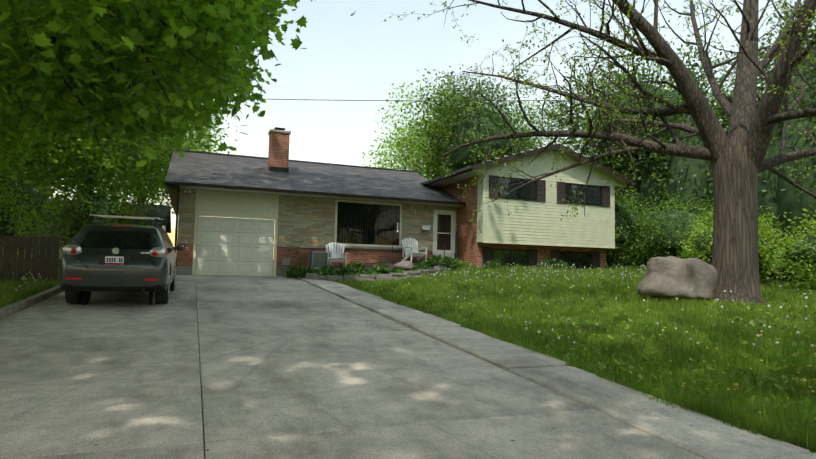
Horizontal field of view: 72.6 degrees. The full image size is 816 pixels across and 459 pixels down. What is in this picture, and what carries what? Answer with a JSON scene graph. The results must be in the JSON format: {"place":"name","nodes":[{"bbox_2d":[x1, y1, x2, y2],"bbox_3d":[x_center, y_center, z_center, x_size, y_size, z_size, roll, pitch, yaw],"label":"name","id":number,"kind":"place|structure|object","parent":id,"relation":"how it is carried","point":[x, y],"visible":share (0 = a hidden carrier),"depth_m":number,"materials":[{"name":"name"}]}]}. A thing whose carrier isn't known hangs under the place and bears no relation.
{"place":"outdoors","nodes":[
{"label":"outdoors","id":0,"kind":"place"},
{"bbox_2d":[176,147,614,275],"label":"house walls","id":1,"kind":"structure","parent":0,"point":[534,230],"depth_m":22.48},
{"bbox_2d":[195,216,274,275],"bbox_3d":[-6.356,0.637,20.558,2.730,2.122,0.070,3,-5,-21],"label":"garage door","id":2,"kind":"structure","parent":1,"relation":"attached to","point":[247,240],"depth_m":20.53,"materials":[{"name":"paint"}]},
{"bbox_2d":[166,149,462,201],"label":"house roof","id":3,"kind":"structure","parent":1,"relation":"on","point":[218,168],"depth_m":23.43,"materials":[{"name":"grey"}]},
{"bbox_2d":[268,127,290,172],"bbox_3d":[-5.595,-3.154,24.017,0.880,2.430,0.750,3,-5,-21],"label":"chimney","id":4,"kind":"object","parent":3,"relation":"on","point":[278,156],"visible":0.79,"depth_m":23.73,"materials":[{"name":"brick"}]},
{"bbox_2d":[184,188,466,266],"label":"house fittings","id":5,"kind":"object","parent":1,"relation":"attached to","point":[285,261],"visible":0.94,"depth_m":20.92,"materials":[{"name":"grey metal"}]},
{"bbox_2d":[165,143,635,250],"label":"house trim","id":6,"kind":"structure","parent":1,"relation":"attached to","point":[173,187],"depth_m":21.92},
{"bbox_2d":[0,275,815,458],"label":"concrete driveway","id":7,"kind":"structure","parent":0,"point":[131,386],"depth_m":5.56,"materials":[{"name":"grey concrete"}]},
{"bbox_2d":[60,214,184,304],"bbox_3d":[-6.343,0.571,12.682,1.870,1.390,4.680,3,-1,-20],"label":"crossover car","id":8,"kind":"object","parent":7,"relation":"on","point":[93,241],"visible":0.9,"depth_m":10.68,"materials":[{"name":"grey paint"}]},
{"bbox_2d":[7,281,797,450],"bbox_3d":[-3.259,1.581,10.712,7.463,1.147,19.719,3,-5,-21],"label":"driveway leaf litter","id":9,"kind":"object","parent":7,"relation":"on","point":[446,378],"visible":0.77,"depth_m":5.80,"materials":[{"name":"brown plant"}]},
{"bbox_2d":[0,256,815,458],"bbox_3d":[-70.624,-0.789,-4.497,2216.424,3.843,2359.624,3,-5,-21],"label":"lawn","id":10,"kind":"structure","parent":0,"point":[627,266],"depth_m":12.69,"materials":[{"name":"plant"}]},
{"bbox_2d":[0,172,52,269],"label":"shrub","id":11,"kind":"object","parent":10,"relation":"on","point":[21,227],"depth_m":15.10,"materials":[{"name":"green plant"}]},
{"bbox_2d":[0,235,59,282],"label":"wooden fence","id":12,"kind":"object","parent":10,"relation":"on","point":[28,252],"visible":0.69,"depth_m":13.89,"materials":[{"name":"brown wood"}]},
{"bbox_2d":[0,285,64,319],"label":"kerb","id":13,"kind":"structure","parent":10,"relation":"on","point":[11,309],"depth_m":10.54,"materials":[{"name":"concrete"}]},
{"bbox_2d":[0,152,70,260],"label":"shrub","id":14,"kind":"object","parent":10,"relation":"on","point":[37,181],"depth_m":19.43,"materials":[{"name":"green plant"}]},
{"bbox_2d":[0,90,138,214],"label":"tree","id":15,"kind":"object","parent":10,"relation":"on","point":[15,169],"depth_m":15.57,"materials":[{"name":"green plant"}]},
{"bbox_2d":[0,115,159,222],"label":"tree","id":16,"kind":"object","parent":10,"relation":"on","point":[74,148],"depth_m":21.63,"materials":[{"name":"green plant"}]},
{"bbox_2d":[36,175,153,261],"bbox_3d":[-12.172,-0.197,22.067,4.291,4.006,4.043,3,-5,-21],"label":"shrub","id":17,"kind":"object","parent":10,"relation":"on","point":[68,217],"depth_m":21.41,"materials":[{"name":"green plant"}]},
{"bbox_2d":[1,133,194,197],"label":"tree","id":18,"kind":"object","parent":10,"relation":"on","point":[131,164],"depth_m":33.00,"materials":[{"name":"green plant"}]},
{"bbox_2d":[31,221,165,259],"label":"neighbour garage","id":19,"kind":"structure","parent":10,"relation":"on","point":[68,232],"depth_m":27.08,"materials":[{"name":"plastic"}]},
{"bbox_2d":[36,199,170,232],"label":"neighbour garage roof","id":20,"kind":"structure","parent":19,"relation":"on","point":[166,222],"depth_m":29.75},
{"bbox_2d":[1,85,236,223],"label":"tree","id":21,"kind":"object","parent":10,"relation":"on","point":[149,174],"depth_m":25.04,"materials":[{"name":"green plant"}]},
{"bbox_2d":[65,112,236,210],"bbox_3d":[-17.419,-3.885,37.409,10.852,12.877,11.595,3,-5,-21],"label":"tree","id":22,"kind":"object","parent":10,"relation":"on","point":[193,149],"depth_m":37.10,"materials":[{"name":"green plant"}]},
{"bbox_2d":[0,0,355,175],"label":"tree foliage","id":23,"kind":"object","parent":10,"relation":"on","point":[218,34],"depth_m":7.42,"materials":[{"name":"green plant"}]},
{"bbox_2d":[296,262,446,281],"bbox_3d":[-1.183,1.558,20.319,5.708,0.836,1.971,2,-4,-11],"label":"flower bed edging","id":24,"kind":"object","parent":10,"relation":"on","point":[363,277],"visible":0.69,"depth_m":19.56,"materials":[{"name":"stone"}]},
{"bbox_2d":[324,258,437,278],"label":"flower bed soil","id":25,"kind":"structure","parent":24,"relation":"in","point":[390,264],"depth_m":21.47,"materials":[{"name":"brown soil"}]},
{"bbox_2d":[308,251,331,268],"bbox_3d":[-3.312,1.146,20.836,0.740,0.675,0.740,3,-5,-21],"label":"air conditioner","id":26,"kind":"object","parent":25,"relation":"on","point":[316,259],"visible":0.81,"depth_m":20.52,"materials":[{"name":"grey metal"}]},
{"bbox_2d":[326,238,426,265],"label":"adirondack chairs","id":27,"kind":"object","parent":25,"relation":"on","point":[413,247],"visible":0.88,"depth_m":21.74,"materials":[{"name":"white paint"}]},
{"bbox_2d":[394,261,413,269],"bbox_3d":[-0.142,1.359,21.010,0.825,0.371,0.666,3,-5,-21],"label":"boulder","id":28,"kind":"object","parent":25,"relation":"on","point":[405,265],"visible":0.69,"depth_m":20.77,"materials":[{"name":"stone"}]},
{"bbox_2d":[392,218,444,257],"bbox_3d":[0.433,0.648,21.775,2.192,2.089,0.120,3,-4,-17],"label":"bird feeder pole","id":29,"kind":"object","parent":25,"relation":"on","point":[398,231],"visible":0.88,"depth_m":21.53,"materials":[{"name":"black metal"}]},
{"bbox_2d":[284,238,569,277],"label":"garden plants","id":30,"kind":"object","parent":25,"relation":"on","point":[349,269],"visible":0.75,"depth_m":20.72,"materials":[{"name":"green plant"}]},
{"bbox_2d":[0,35,815,281],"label":"inner foliage","id":31,"kind":"object","parent":10,"relation":"on","point":[786,201],"visible":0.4,"depth_m":23.45,"materials":[{"name":"green plant"}]},
{"bbox_2d":[13,262,815,418],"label":"wildflowers","id":32,"kind":"object","parent":10,"relation":"on","point":[33,280],"visible":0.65,"depth_m":12.44,"materials":[{"name":"white plant"}]},
{"bbox_2d":[353,69,522,179],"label":"tree","id":33,"kind":"object","parent":10,"relation":"on","point":[408,152],"depth_m":42.62,"materials":[{"name":"green plant"}]},
{"bbox_2d":[454,232,460,260],"bbox_3d":[2.012,0.682,23.389,0.320,1.295,0.605,2,-4,-15],"label":"shovel and rake","id":34,"kind":"object","parent":10,"relation":"on","point":[456,255],"visible":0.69,"depth_m":23.19,"materials":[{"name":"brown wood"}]},
{"bbox_2d":[398,69,551,174],"bbox_3d":[5.691,-4.417,40.561,13.022,14.250,9.597,3,-5,-21],"label":"tree","id":35,"kind":"object","parent":10,"relation":"on","point":[463,115],"visible":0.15,"depth_m":38.93,"materials":[{"name":"green plant"}]},
{"bbox_2d":[415,63,576,175],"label":"tree","id":36,"kind":"object","parent":10,"relation":"on","point":[491,97],"depth_m":44.83,"materials":[{"name":"green plant"}]},
{"bbox_2d":[435,93,588,156],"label":"tree","id":37,"kind":"object","parent":10,"relation":"on","point":[537,105],"visible":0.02,"depth_m":51.35,"materials":[{"name":"green plant"}]},
{"bbox_2d":[361,280,815,439],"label":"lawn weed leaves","id":38,"kind":"object","parent":10,"relation":"on","point":[745,377],"visible":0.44,"depth_m":7.63,"materials":[{"name":"green plant"}]},
{"bbox_2d":[384,0,815,304],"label":"old maple tree","id":39,"kind":"object","parent":10,"relation":"on","point":[736,157],"depth_m":11.67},
{"bbox_2d":[606,188,665,267],"bbox_3d":[9.537,-0.031,26.212,4.667,4.707,4.839,3,-5,-21],"label":"shrub","id":40,"kind":"object","parent":10,"relation":"on","point":[625,200],"depth_m":25.22,"materials":[{"name":"green plant"}]},
{"bbox_2d":[530,23,765,266],"bbox_3d":[13.822,-4.873,30.440,11.826,14.416,13.759,3,-5,-21],"label":"tree","id":41,"kind":"object","parent":10,"relation":"on","point":[587,148],"depth_m":30.96,"materials":[{"name":"green plant"}]},
{"bbox_2d":[587,56,732,157],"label":"tree","id":42,"kind":"object","parent":10,"relation":"on","point":[699,86],"depth_m":40.22,"materials":[{"name":"green plant"}]},
{"bbox_2d":[623,183,713,267],"bbox_3d":[11.810,0.167,24.332,4.900,4.210,4.606,3,-5,-21],"label":"shrub","id":43,"kind":"object","parent":10,"relation":"on","point":[681,205],"depth_m":23.87,"materials":[{"name":"green plant"}]},
{"bbox_2d":[637,256,717,299],"bbox_3d":[5.807,1.032,11.913,1.680,0.924,1.253,3,-5,-21],"label":"boulder","id":44,"kind":"object","parent":10,"relation":"on","point":[671,276],"visible":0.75,"depth_m":11.50,"materials":[{"name":"stone"}]},
{"bbox_2d":[584,0,815,280],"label":"trees","id":45,"kind":"object","parent":10,"relation":"on","point":[721,113],"depth_m":25.55,"materials":[{"name":"green plant"}]},
{"bbox_2d":[668,203,792,283],"bbox_3d":[12.158,0.579,20.709,4.180,3.802,4.249,3,-5,-21],"label":"shrub","id":46,"kind":"object","parent":10,"relation":"on","point":[761,228],"depth_m":20.17,"materials":[{"name":"green plant"}]},
{"bbox_2d":[701,0,815,124],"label":"tree","id":47,"kind":"object","parent":10,"relation":"on","point":[732,80],"visible":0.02,"depth_m":31.80,"materials":[{"name":"green plant"}]},
{"bbox_2d":[763,205,815,290],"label":"shrub","id":48,"kind":"object","parent":10,"relation":"on","point":[803,271],"depth_m":16.99,"materials":[{"name":"green plant"}]},
{"bbox_2d":[0,0,815,263],"label":"sky","id":49,"kind":"structure","parent":0,"point":[374,7],"materials":[{"name":"white"}]},
{"bbox_2d":[228,98,599,168],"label":"power lines","id":50,"kind":"object","parent":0,"point":[410,100],"visible":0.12,"depth_m":33.96,"materials":[{"name":"black"}]},
{"bbox_2d":[25,0,815,233],"bbox_3d":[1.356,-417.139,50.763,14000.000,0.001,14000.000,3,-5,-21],"label":"cloud","id":51,"kind":"structure","parent":0,"point":[403,57],"depth_m":1103.24,"materials":[{"name":"white"}]}
]}

